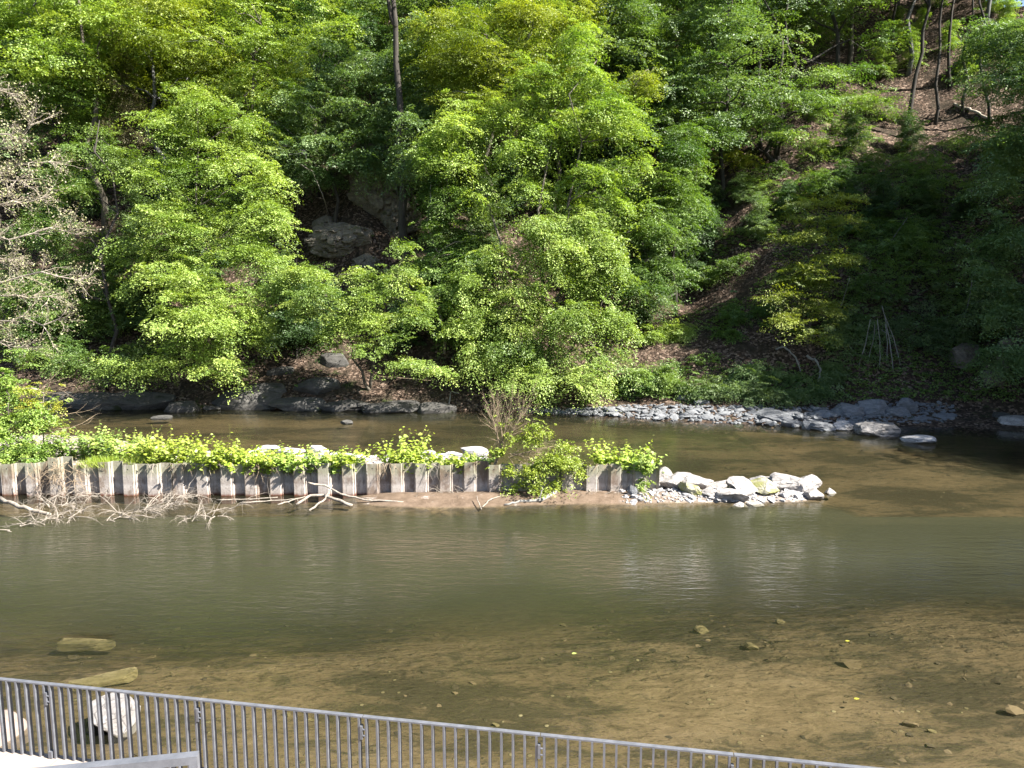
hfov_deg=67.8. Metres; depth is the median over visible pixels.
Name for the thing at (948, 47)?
slender tree
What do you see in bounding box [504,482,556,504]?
driftwood
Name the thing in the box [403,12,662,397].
lime tree
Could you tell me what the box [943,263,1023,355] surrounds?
shrub
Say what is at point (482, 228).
young tree
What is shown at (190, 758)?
stair railing
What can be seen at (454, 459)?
knotweed plant
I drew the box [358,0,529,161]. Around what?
broadleaf tree
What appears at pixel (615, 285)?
young tree
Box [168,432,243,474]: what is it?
knotweed plant
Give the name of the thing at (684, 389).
shrub
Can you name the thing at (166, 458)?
knotweed plant
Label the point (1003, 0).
sky
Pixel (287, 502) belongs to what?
driftwood
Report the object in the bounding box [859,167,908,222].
young tree
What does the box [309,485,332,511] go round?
driftwood
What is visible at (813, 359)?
driftwood limb
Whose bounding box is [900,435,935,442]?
shore rock
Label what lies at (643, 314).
young tree
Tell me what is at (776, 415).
shore rock
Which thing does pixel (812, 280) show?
beech sapling
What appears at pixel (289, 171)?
young tree
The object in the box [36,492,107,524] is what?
dead branch
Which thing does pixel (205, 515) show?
dead branch
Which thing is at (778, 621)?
sunken stone
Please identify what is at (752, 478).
boulder
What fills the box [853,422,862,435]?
shore rock
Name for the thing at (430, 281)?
young tree
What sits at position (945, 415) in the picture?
shore rock
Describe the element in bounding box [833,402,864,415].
shore rock
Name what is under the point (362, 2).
broadleaf tree
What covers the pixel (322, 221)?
cliff outcrop
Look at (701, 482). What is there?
boulder
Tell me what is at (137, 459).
grass tuft
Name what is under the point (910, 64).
broadleaf tree
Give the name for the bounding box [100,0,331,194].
beech tree
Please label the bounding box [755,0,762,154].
old tree
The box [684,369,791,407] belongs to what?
shrub
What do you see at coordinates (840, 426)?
shore rock
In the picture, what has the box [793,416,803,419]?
slate piece
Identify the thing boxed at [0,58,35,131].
broadleaf tree
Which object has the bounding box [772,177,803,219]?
young tree
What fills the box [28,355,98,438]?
bare branch
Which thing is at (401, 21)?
broadleaf tree
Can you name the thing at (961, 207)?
young tree
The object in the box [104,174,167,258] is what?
young tree
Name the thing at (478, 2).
broadleaf tree
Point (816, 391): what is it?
shrub
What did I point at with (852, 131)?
young tree
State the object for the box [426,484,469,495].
brushwood
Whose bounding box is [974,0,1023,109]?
broadleaf tree
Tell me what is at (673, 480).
boulder
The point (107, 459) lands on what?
grass tuft
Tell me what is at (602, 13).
broadleaf tree
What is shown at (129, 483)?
sheet pile wall
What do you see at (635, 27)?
leafy tree
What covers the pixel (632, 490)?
boulder
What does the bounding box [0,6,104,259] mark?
broadleaf tree
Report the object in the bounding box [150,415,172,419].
rock ledge
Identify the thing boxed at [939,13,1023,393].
edge tree
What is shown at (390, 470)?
hanging roots
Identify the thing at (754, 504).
boulder
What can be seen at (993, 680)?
riverbed stones
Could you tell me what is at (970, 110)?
fallen log
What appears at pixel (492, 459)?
knotweed plant
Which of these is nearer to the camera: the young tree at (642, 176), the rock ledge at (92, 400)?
the rock ledge at (92, 400)
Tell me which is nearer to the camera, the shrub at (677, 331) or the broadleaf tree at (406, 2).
the shrub at (677, 331)
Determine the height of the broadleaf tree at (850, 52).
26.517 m
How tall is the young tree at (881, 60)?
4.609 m
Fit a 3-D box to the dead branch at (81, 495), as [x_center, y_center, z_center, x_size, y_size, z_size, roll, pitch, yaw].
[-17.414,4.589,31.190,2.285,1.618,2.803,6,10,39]
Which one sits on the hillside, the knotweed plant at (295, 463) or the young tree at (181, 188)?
the young tree at (181, 188)
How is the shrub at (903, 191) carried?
on the hillside
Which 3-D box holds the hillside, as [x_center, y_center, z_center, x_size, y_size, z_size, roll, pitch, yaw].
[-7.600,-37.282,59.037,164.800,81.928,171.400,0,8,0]
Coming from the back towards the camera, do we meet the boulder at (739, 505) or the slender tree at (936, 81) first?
the slender tree at (936, 81)
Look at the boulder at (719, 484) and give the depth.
32.65 m
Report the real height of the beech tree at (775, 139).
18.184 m
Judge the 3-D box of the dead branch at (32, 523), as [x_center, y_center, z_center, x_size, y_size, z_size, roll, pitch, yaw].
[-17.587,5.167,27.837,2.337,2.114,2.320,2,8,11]
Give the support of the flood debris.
hanging from the sheet pile wall
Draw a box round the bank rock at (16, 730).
[0,709,28,748]
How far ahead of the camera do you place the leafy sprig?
31.64 m
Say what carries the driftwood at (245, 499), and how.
on the riverbed at (362, 665)
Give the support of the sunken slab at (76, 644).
on the riverbed at (362, 665)
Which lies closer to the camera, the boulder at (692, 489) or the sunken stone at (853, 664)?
the sunken stone at (853, 664)
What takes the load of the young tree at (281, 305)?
on the hillside
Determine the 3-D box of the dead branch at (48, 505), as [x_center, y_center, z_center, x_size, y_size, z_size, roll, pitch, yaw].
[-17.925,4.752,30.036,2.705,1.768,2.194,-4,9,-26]
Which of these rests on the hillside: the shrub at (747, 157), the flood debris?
the shrub at (747, 157)
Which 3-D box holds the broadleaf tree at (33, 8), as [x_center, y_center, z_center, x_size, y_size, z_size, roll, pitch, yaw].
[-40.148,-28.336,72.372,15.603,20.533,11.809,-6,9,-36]
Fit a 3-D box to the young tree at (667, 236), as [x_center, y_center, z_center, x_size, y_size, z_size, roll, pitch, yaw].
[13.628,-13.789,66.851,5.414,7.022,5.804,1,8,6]
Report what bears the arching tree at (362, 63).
on the hillside
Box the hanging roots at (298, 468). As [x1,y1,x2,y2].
[286,463,320,478]
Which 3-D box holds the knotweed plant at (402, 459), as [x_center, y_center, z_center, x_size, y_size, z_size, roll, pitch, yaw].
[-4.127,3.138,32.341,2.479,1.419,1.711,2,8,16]
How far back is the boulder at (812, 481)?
32.06 m
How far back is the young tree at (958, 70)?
76.62 m
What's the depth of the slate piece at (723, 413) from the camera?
49.67 m
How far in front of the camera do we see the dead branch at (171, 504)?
29.90 m
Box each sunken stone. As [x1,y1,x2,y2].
[692,625,708,633]
[744,642,758,649]
[775,619,784,623]
[841,659,862,669]
[901,720,918,727]
[1005,704,1023,715]
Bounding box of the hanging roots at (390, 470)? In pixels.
[382,464,400,481]
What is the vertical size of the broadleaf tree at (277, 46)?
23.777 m
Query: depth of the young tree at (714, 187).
67.37 m
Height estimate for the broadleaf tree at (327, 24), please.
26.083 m
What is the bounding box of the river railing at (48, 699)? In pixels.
[0,677,879,767]
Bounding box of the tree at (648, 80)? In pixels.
[573,57,671,177]
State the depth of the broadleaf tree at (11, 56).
77.36 m
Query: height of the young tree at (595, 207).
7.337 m
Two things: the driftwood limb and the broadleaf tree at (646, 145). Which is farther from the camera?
the broadleaf tree at (646, 145)
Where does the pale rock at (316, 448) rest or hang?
on the riverbed at (362, 665)
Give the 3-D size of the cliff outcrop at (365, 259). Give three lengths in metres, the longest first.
4.456 x 2.497 x 2.005 m
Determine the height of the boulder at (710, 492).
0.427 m
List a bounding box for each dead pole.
[859,319,870,363]
[876,319,880,366]
[877,306,893,371]
[881,324,887,360]
[885,317,899,363]
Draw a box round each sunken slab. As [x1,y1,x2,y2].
[56,638,115,651]
[68,667,137,690]
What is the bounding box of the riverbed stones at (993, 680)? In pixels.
[5,434,1023,767]
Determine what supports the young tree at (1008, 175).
on the hillside
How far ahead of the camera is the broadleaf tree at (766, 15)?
69.88 m
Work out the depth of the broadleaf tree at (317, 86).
63.45 m
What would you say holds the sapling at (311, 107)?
on the hillside
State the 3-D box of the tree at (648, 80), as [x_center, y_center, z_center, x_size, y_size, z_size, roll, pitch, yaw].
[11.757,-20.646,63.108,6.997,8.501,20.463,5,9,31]
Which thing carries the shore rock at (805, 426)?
in the river
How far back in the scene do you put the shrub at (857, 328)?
53.71 m
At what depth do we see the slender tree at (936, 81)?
72.64 m
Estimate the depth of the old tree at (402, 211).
59.70 m
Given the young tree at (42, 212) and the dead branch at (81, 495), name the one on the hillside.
the young tree at (42, 212)
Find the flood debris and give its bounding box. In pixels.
[15,457,96,502]
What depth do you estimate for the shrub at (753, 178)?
65.43 m
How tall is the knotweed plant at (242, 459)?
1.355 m
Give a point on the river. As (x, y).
(163, 569)
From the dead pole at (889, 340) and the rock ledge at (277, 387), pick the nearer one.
the dead pole at (889, 340)
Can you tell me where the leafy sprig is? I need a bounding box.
[488,446,507,457]
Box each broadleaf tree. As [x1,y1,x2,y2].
[0,0,70,99]
[0,0,93,173]
[0,0,196,240]
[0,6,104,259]
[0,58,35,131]
[1,0,172,188]
[15,5,113,119]
[28,0,255,223]
[85,0,264,152]
[135,0,248,120]
[140,0,304,182]
[158,0,335,257]
[222,0,387,181]
[252,32,396,222]
[273,0,397,107]
[312,0,439,115]
[336,3,494,239]
[352,0,475,107]
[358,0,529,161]
[402,0,567,232]
[449,0,596,153]
[488,0,670,161]
[489,0,599,112]
[495,0,635,217]
[536,0,721,227]
[567,0,654,77]
[574,0,693,163]
[590,0,733,117]
[643,0,820,210]
[654,0,801,154]
[693,0,874,103]
[743,0,898,122]
[840,0,853,83]
[905,0,915,76]
[949,17,1023,267]
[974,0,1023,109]
[982,0,991,30]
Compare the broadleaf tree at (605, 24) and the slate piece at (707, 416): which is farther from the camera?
the broadleaf tree at (605, 24)
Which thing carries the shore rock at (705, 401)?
on the slate shingle
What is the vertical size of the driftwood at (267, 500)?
1.470 m
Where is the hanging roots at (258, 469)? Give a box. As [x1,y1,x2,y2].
[240,463,277,478]
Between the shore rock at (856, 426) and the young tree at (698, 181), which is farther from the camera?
the young tree at (698, 181)
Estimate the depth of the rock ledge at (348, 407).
52.62 m
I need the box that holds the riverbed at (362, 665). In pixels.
[0,413,1023,767]
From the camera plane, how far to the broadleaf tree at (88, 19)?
63.30 m
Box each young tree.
[0,219,37,284]
[0,288,54,353]
[1,175,85,253]
[33,243,82,295]
[61,170,114,221]
[79,243,138,313]
[82,31,160,161]
[97,230,197,337]
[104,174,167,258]
[142,137,207,201]
[156,211,237,291]
[175,86,244,152]
[194,162,269,263]
[232,62,282,135]
[235,256,304,350]
[238,174,281,221]
[244,123,291,175]
[249,260,334,363]
[262,112,321,186]
[263,243,297,291]
[275,285,293,325]
[303,263,354,343]
[377,296,426,355]
[395,231,459,325]
[416,190,463,252]
[426,212,487,293]
[428,136,483,203]
[445,163,512,258]
[445,226,529,334]
[479,137,538,216]
[518,105,582,184]
[552,147,604,211]
[574,184,624,260]
[594,237,640,295]
[604,228,683,327]
[605,143,644,198]
[611,181,652,247]
[633,159,663,215]
[643,194,696,257]
[648,207,716,293]
[665,162,704,200]
[687,204,731,249]
[702,176,730,213]
[728,169,753,204]
[733,184,781,243]
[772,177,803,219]
[821,155,869,208]
[833,105,875,154]
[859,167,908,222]
[863,42,902,80]
[875,5,910,42]
[882,25,931,70]
[888,107,929,152]
[906,169,945,216]
[912,7,931,31]
[916,0,950,9]
[933,19,963,52]
[943,187,979,222]
[945,46,977,81]
[971,0,1003,19]
[976,214,1020,258]
[988,0,1021,25]
[990,156,1022,195]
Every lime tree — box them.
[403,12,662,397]
[434,190,646,427]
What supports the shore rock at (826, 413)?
on the slate shingle
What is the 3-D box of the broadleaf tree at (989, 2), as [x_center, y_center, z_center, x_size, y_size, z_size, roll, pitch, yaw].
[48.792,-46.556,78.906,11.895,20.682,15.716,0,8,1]
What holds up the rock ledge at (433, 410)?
on the hillside
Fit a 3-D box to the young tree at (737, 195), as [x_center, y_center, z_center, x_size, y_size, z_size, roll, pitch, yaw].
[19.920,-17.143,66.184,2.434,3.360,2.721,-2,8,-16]
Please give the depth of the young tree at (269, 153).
71.92 m
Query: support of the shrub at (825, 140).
on the hillside
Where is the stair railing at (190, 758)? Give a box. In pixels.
[34,751,199,767]
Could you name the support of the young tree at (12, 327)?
on the hillside
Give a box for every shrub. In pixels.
[0,382,78,447]
[480,380,601,498]
[601,359,672,401]
[630,314,702,348]
[644,358,704,403]
[658,144,765,193]
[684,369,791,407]
[688,243,759,291]
[708,290,777,345]
[713,358,816,396]
[718,160,841,220]
[772,376,854,408]
[784,79,903,127]
[787,119,888,207]
[788,114,894,176]
[800,297,891,370]
[814,209,941,280]
[830,187,953,311]
[878,134,966,211]
[902,194,999,316]
[931,114,1023,173]
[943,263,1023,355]
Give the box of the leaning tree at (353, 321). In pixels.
[270,236,459,390]
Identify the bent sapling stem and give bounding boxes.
[293,160,329,215]
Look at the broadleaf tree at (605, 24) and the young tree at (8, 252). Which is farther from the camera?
the broadleaf tree at (605, 24)
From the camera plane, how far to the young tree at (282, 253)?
62.17 m
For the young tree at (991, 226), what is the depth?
57.36 m
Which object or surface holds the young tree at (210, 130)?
on the hillside
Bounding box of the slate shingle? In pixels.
[517,400,954,426]
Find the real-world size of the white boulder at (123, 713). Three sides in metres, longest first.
1.033 x 0.908 x 0.704 m
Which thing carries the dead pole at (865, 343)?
on the hillside
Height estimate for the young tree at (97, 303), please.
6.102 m
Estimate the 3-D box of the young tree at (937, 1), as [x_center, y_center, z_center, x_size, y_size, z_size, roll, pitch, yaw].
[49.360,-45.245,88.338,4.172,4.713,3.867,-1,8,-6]
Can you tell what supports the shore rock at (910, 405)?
on the hillside
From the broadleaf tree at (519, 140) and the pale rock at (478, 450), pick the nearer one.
the pale rock at (478, 450)
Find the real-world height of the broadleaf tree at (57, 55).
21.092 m
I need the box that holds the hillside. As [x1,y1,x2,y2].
[0,0,1023,440]
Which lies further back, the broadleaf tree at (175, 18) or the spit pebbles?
the broadleaf tree at (175, 18)
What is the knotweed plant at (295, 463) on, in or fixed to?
on the sheet pile wall
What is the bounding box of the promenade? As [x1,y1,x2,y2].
[0,748,100,767]
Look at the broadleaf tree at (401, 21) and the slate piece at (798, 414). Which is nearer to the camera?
the slate piece at (798, 414)
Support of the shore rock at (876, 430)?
in the river
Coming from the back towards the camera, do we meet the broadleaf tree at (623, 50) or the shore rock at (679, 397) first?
the broadleaf tree at (623, 50)
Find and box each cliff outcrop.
[304,222,373,258]
[312,216,333,231]
[347,142,410,219]
[350,253,382,275]
[380,191,421,237]
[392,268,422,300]
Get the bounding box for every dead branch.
[0,502,72,531]
[23,487,91,516]
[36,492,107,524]
[46,480,112,504]
[88,487,181,521]
[136,490,217,507]
[140,480,202,516]
[171,490,249,528]
[378,370,430,386]
[775,346,800,371]
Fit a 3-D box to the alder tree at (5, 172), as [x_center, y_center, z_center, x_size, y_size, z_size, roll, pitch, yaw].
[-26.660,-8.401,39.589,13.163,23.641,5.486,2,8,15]
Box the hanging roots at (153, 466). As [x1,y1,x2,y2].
[147,463,172,478]
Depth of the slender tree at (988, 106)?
70.42 m
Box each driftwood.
[0,496,51,515]
[217,494,277,504]
[241,489,292,513]
[277,496,305,509]
[296,494,352,506]
[308,482,403,501]
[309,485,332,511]
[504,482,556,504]
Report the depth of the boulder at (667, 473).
32.74 m
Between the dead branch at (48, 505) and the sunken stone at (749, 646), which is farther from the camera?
the dead branch at (48, 505)
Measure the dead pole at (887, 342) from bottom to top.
2.630 m
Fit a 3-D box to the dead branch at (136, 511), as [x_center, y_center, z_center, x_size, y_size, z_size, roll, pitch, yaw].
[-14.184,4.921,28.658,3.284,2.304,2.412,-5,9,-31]
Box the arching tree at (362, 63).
[297,43,467,206]
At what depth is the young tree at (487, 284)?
57.96 m
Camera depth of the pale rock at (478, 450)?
38.91 m
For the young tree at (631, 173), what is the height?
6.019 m
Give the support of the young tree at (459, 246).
on the hillside
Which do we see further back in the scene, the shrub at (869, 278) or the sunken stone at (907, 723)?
the shrub at (869, 278)
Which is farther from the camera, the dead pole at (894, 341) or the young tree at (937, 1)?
the young tree at (937, 1)
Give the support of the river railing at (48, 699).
on the promenade
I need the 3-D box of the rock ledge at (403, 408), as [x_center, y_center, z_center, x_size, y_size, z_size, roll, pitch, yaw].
[-8.125,1.696,52.940,4.551,1.037,2.273,1,8,1]
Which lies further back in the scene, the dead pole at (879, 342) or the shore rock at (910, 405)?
the dead pole at (879, 342)
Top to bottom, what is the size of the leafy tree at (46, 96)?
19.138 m
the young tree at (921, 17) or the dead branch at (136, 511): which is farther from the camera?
the young tree at (921, 17)
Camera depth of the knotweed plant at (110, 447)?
33.87 m
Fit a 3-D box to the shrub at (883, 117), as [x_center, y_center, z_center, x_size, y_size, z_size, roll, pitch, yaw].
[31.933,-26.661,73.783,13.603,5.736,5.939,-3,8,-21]
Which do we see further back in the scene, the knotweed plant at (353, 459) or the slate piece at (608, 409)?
the slate piece at (608, 409)
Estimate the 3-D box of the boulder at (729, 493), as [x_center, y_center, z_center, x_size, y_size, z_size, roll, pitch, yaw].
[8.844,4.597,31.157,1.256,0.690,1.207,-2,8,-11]
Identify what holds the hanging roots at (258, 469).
hanging from the sheet pile wall
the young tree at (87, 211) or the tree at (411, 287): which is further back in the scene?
the young tree at (87, 211)
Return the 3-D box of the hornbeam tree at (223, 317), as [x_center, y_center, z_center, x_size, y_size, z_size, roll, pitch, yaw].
[-22.332,-10.283,53.917,14.706,22.419,15.668,-6,10,-39]
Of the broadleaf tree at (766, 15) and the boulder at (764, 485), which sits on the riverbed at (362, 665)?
the boulder at (764, 485)
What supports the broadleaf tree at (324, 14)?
on the hillside
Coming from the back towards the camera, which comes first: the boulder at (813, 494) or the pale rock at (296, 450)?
the pale rock at (296, 450)
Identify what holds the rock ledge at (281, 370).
on the hillside
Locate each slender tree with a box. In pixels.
[884,0,897,72]
[902,0,930,135]
[933,0,943,125]
[941,0,988,115]
[947,0,954,88]
[978,0,990,124]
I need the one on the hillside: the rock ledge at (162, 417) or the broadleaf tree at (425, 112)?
the broadleaf tree at (425, 112)
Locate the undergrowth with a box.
[54,151,1023,402]
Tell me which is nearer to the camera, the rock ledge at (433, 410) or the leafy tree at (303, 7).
the rock ledge at (433, 410)
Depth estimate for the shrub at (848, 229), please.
59.40 m
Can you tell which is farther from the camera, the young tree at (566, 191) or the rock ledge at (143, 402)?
the young tree at (566, 191)
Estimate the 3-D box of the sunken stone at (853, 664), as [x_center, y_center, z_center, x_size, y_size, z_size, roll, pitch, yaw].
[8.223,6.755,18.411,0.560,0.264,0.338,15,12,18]
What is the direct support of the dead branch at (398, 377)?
on the hillside
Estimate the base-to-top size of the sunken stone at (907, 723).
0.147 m
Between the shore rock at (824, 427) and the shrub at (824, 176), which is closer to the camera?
the shore rock at (824, 427)
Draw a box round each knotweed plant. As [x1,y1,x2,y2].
[46,422,127,459]
[75,425,161,461]
[123,436,181,463]
[129,428,214,467]
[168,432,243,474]
[211,444,271,474]
[237,444,303,475]
[265,440,328,475]
[298,445,351,473]
[320,444,371,473]
[373,425,435,463]
[386,440,444,473]
[431,451,487,473]
[460,454,494,464]
[583,438,652,470]
[617,444,667,474]
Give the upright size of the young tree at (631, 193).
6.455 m
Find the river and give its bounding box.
[0,407,1023,622]
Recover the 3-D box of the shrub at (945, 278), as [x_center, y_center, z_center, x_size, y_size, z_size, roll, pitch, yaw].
[33.395,-9.407,58.120,8.077,10.717,11.151,0,8,0]
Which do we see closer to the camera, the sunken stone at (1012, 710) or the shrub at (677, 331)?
the sunken stone at (1012, 710)
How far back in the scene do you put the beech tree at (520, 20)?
58.76 m
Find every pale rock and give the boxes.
[256,445,279,455]
[276,447,305,454]
[309,445,328,455]
[423,450,435,456]
[444,451,464,457]
[461,446,487,456]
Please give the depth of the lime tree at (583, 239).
52.30 m
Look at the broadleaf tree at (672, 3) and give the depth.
80.82 m
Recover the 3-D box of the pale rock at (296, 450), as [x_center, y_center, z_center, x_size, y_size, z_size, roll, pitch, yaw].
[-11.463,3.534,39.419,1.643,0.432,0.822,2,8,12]
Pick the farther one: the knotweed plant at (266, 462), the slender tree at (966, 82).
the slender tree at (966, 82)
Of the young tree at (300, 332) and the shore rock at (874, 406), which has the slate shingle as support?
the shore rock at (874, 406)
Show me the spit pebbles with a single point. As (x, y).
(685, 494)
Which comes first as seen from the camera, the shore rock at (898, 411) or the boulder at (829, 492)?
the boulder at (829, 492)
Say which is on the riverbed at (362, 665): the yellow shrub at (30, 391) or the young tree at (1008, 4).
the yellow shrub at (30, 391)
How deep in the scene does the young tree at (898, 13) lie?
83.75 m
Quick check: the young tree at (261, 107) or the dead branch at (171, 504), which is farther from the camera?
the young tree at (261, 107)
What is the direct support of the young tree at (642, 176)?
on the hillside
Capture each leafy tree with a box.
[0,0,130,184]
[0,120,185,396]
[263,0,401,197]
[397,162,510,363]
[580,0,713,258]
[603,108,738,323]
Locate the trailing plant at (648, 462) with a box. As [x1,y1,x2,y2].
[635,451,663,500]
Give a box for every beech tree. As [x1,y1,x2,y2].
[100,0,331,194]
[398,0,599,192]
[662,0,918,165]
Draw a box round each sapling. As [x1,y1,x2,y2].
[252,101,336,219]
[751,180,875,350]
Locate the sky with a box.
[993,0,1023,6]
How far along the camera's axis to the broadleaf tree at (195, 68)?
77.73 m
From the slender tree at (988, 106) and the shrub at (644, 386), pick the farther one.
the slender tree at (988, 106)
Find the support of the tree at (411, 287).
on the hillside
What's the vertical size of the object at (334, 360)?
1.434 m
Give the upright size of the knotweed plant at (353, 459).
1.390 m
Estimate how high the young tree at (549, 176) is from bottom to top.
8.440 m
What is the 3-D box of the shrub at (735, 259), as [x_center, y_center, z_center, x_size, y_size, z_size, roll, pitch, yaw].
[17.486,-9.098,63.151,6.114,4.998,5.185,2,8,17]
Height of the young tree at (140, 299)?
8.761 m
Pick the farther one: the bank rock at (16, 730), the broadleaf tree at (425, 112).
the broadleaf tree at (425, 112)
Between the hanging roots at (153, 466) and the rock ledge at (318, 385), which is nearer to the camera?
the hanging roots at (153, 466)
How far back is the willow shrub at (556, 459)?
31.34 m
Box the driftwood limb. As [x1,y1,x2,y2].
[806,354,821,380]
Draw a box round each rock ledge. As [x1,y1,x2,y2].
[32,391,73,411]
[63,392,124,414]
[108,391,175,413]
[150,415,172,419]
[164,401,201,415]
[203,406,220,410]
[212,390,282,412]
[235,383,286,392]
[266,366,293,375]
[268,397,325,415]
[293,377,340,394]
[317,399,370,415]
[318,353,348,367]
[340,420,352,424]
[361,400,420,416]
[417,402,456,417]
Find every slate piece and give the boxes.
[579,412,588,415]
[603,408,614,411]
[611,412,618,416]
[670,413,678,418]
[700,414,713,419]
[718,411,730,415]
[733,407,744,411]
[743,406,756,409]
[764,421,776,426]
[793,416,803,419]
[794,412,802,415]
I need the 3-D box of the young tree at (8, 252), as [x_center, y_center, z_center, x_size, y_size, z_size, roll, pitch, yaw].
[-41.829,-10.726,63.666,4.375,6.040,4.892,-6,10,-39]
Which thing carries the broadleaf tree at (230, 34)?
on the hillside
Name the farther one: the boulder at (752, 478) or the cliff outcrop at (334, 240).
the cliff outcrop at (334, 240)
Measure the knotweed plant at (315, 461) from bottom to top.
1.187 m
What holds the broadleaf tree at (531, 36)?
on the hillside
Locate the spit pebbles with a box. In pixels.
[171,451,806,505]
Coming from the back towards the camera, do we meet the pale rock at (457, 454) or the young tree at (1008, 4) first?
the young tree at (1008, 4)
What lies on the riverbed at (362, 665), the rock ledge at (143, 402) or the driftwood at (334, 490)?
the driftwood at (334, 490)
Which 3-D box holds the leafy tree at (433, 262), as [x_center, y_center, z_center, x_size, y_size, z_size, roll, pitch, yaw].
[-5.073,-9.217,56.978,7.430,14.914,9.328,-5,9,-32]
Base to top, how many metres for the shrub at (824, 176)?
9.699 m
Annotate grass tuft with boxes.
[75,457,109,468]
[84,453,121,462]
[117,455,154,464]
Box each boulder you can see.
[92,692,140,738]
[627,485,636,494]
[659,466,672,488]
[660,472,692,490]
[678,482,701,495]
[682,474,713,488]
[701,488,716,496]
[704,480,726,488]
[714,487,749,501]
[726,476,756,495]
[732,502,746,507]
[746,501,764,507]
[748,476,769,480]
[751,477,779,494]
[769,472,803,490]
[795,474,821,492]
[802,488,823,500]
[824,488,836,496]
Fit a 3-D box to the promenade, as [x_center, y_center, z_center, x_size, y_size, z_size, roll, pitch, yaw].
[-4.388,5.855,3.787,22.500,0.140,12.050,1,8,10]
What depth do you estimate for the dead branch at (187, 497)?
31.09 m
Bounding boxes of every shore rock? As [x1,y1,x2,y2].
[676,394,686,399]
[693,399,709,404]
[752,409,793,421]
[781,420,801,427]
[801,420,810,431]
[810,421,835,432]
[814,410,840,416]
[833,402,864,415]
[833,421,853,432]
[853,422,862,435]
[857,421,900,438]
[858,399,889,415]
[885,407,910,416]
[896,398,917,412]
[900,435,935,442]
[909,416,935,420]
[932,413,957,418]
[948,343,979,368]
[992,412,1009,417]
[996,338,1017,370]
[997,415,1023,425]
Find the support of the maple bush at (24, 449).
on the riverbed at (362, 665)
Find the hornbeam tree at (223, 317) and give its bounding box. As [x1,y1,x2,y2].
[91,84,312,404]
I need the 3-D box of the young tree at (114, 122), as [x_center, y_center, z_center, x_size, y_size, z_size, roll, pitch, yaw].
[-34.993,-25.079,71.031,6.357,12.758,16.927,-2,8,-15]
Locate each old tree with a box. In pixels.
[386,0,411,270]
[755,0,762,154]
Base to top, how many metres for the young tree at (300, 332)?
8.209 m
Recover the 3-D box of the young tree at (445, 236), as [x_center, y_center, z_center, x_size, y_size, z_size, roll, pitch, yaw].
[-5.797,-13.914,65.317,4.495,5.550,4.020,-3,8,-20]
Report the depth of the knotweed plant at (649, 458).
31.82 m
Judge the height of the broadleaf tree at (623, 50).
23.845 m
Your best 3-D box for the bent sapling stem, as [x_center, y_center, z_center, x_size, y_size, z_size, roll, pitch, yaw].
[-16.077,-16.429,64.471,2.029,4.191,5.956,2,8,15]
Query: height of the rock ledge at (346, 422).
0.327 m
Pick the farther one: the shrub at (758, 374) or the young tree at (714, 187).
the young tree at (714, 187)
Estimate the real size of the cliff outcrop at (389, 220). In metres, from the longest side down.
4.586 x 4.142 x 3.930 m
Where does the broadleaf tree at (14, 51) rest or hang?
on the hillside
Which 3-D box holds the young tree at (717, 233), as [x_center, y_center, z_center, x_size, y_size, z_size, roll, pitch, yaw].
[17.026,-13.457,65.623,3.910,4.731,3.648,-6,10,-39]
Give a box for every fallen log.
[588,342,622,386]
[953,103,993,118]
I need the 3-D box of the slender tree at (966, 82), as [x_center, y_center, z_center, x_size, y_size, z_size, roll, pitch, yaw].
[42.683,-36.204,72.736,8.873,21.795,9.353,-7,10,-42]
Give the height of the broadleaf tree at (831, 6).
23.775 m
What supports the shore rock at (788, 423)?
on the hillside
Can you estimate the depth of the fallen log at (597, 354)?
56.68 m
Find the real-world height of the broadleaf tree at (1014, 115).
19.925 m
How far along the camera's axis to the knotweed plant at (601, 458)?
32.20 m
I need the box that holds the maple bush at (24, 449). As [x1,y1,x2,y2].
[0,348,87,463]
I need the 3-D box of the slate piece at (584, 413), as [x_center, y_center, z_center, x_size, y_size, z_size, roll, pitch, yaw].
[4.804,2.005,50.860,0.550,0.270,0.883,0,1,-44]
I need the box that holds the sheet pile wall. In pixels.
[0,456,659,503]
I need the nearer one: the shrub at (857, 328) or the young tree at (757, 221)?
the shrub at (857, 328)
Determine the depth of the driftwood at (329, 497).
30.61 m
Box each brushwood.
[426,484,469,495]
[557,482,595,497]
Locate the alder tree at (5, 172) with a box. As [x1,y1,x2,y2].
[0,71,103,364]
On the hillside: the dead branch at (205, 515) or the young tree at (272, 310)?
the young tree at (272, 310)
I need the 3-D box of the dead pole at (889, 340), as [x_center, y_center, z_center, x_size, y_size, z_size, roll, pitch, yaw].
[25.628,-3.094,52.436,1.334,4.633,0.771,-2,8,-13]
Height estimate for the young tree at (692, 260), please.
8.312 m
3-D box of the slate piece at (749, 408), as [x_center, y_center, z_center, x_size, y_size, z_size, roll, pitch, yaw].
[15.876,1.631,50.714,0.967,0.255,0.656,12,8,19]
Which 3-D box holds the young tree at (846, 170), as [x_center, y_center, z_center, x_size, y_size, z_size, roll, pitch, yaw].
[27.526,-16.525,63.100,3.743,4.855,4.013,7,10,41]
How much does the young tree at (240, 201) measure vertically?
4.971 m
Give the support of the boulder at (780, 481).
on the riverbed at (362, 665)
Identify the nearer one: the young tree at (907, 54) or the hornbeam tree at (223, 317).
the hornbeam tree at (223, 317)
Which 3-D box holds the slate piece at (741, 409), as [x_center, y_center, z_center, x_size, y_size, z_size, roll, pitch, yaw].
[14.964,1.744,50.317,1.020,0.310,0.692,-15,0,-35]
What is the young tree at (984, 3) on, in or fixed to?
on the hillside
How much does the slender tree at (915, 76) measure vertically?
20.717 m
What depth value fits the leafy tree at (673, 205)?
58.87 m

